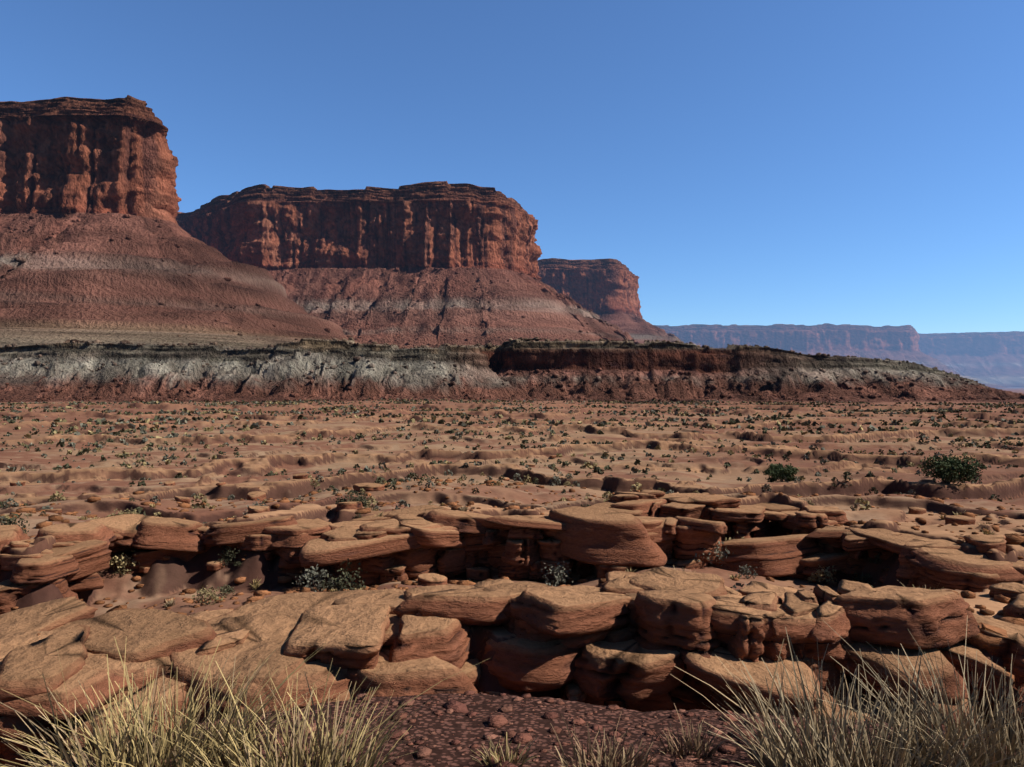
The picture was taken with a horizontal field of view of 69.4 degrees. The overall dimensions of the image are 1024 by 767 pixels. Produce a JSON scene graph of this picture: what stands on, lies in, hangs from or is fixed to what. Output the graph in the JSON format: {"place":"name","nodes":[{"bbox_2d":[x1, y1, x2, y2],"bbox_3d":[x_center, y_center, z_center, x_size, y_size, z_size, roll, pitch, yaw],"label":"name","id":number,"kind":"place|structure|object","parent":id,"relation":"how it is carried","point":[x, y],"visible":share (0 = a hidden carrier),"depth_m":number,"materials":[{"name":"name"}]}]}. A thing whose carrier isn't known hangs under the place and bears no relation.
{"place":"outdoors","nodes":[
{"label":"outdoors","id":0,"kind":"place"},
{"bbox_2d":[0,95,638,398],"bbox_3d":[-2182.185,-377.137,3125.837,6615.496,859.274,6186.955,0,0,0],"label":"mesa","id":1,"kind":"structure","parent":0,"point":[73,158],"depth_m":2009.87,"materials":[{"name":"brown stone"}]},
{"bbox_2d":[4,211,633,347],"bbox_3d":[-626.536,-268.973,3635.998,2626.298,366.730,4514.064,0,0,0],"label":"boulders","id":2,"kind":"object","parent":1,"relation":"on","point":[19,259],"visible":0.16,"depth_m":2371.23,"materials":[{"name":"brown stone"}]},
{"bbox_2d":[0,387,1023,766],"bbox_3d":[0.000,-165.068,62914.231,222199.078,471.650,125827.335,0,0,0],"label":"ground","id":3,"kind":"structure","parent":0,"point":[174,577],"depth_m":105.91,"materials":[{"name":"brown soil"}]},
{"bbox_2d":[0,455,1023,766],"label":"rock ledges","id":4,"kind":"object","parent":3,"relation":"on","point":[622,637],"visible":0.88,"depth_m":8.73,"materials":[{"name":"brown stone"}]},
{"bbox_2d":[0,498,1023,766],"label":"dry grass","id":5,"kind":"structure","parent":3,"relation":"on","point":[964,746],"depth_m":3.49,"materials":[{"name":"beige plant"}]},
{"bbox_2d":[0,398,1023,605],"bbox_3d":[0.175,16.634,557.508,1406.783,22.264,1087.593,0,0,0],"label":"desert shrubs","id":6,"kind":"object","parent":3,"relation":"on","point":[944,467],"visible":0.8,"depth_m":237.47,"materials":[{"name":"green plant"}]},
{"bbox_2d":[0,478,1023,766],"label":"gravel chips","id":7,"kind":"object","parent":3,"relation":"on","point":[980,640],"visible":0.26,"depth_m":8.54,"materials":[{"name":"stone"}]},
{"bbox_2d":[0,338,1023,402],"bbox_3d":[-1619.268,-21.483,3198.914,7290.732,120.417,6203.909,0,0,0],"label":"bench","id":8,"kind":"object","parent":3,"relation":"on","point":[146,377],"visible":0.89,"depth_m":1203.28,"materials":[{"name":"grey stone"}]},
{"bbox_2d":[0,337,1023,401],"bbox_3d":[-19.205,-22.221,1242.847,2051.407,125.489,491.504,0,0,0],"label":"rock ridge","id":9,"kind":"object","parent":8,"relation":"on","point":[374,398],"visible":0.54,"depth_m":1188.70,"materials":[{"name":"brown stone"}]},
{"bbox_2d":[0,0,1023,333],"label":"sky","id":10,"kind":"structure","parent":0,"point":[750,162],"materials":[{"name":"blue"}]},
{"bbox_2d":[537,258,680,343],"bbox_3d":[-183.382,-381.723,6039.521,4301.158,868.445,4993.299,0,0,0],"label":"mesa","id":11,"kind":"structure","parent":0,"point":[605,289],"depth_m":4595.62,"materials":[{"name":"brown stone"}]},
{"bbox_2d":[655,323,1006,387],"bbox_3d":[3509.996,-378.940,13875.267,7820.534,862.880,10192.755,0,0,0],"label":"mesa","id":12,"kind":"structure","parent":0,"point":[889,342],"depth_m":9865.39,"materials":[{"name":"stone"}]},
{"bbox_2d":[918,331,1023,386],"bbox_3d":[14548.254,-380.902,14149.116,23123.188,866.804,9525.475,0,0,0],"label":"mesa","id":13,"kind":"structure","parent":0,"point":[997,358],"depth_m":11149.76,"materials":[{"name":"stone"}]}
]}

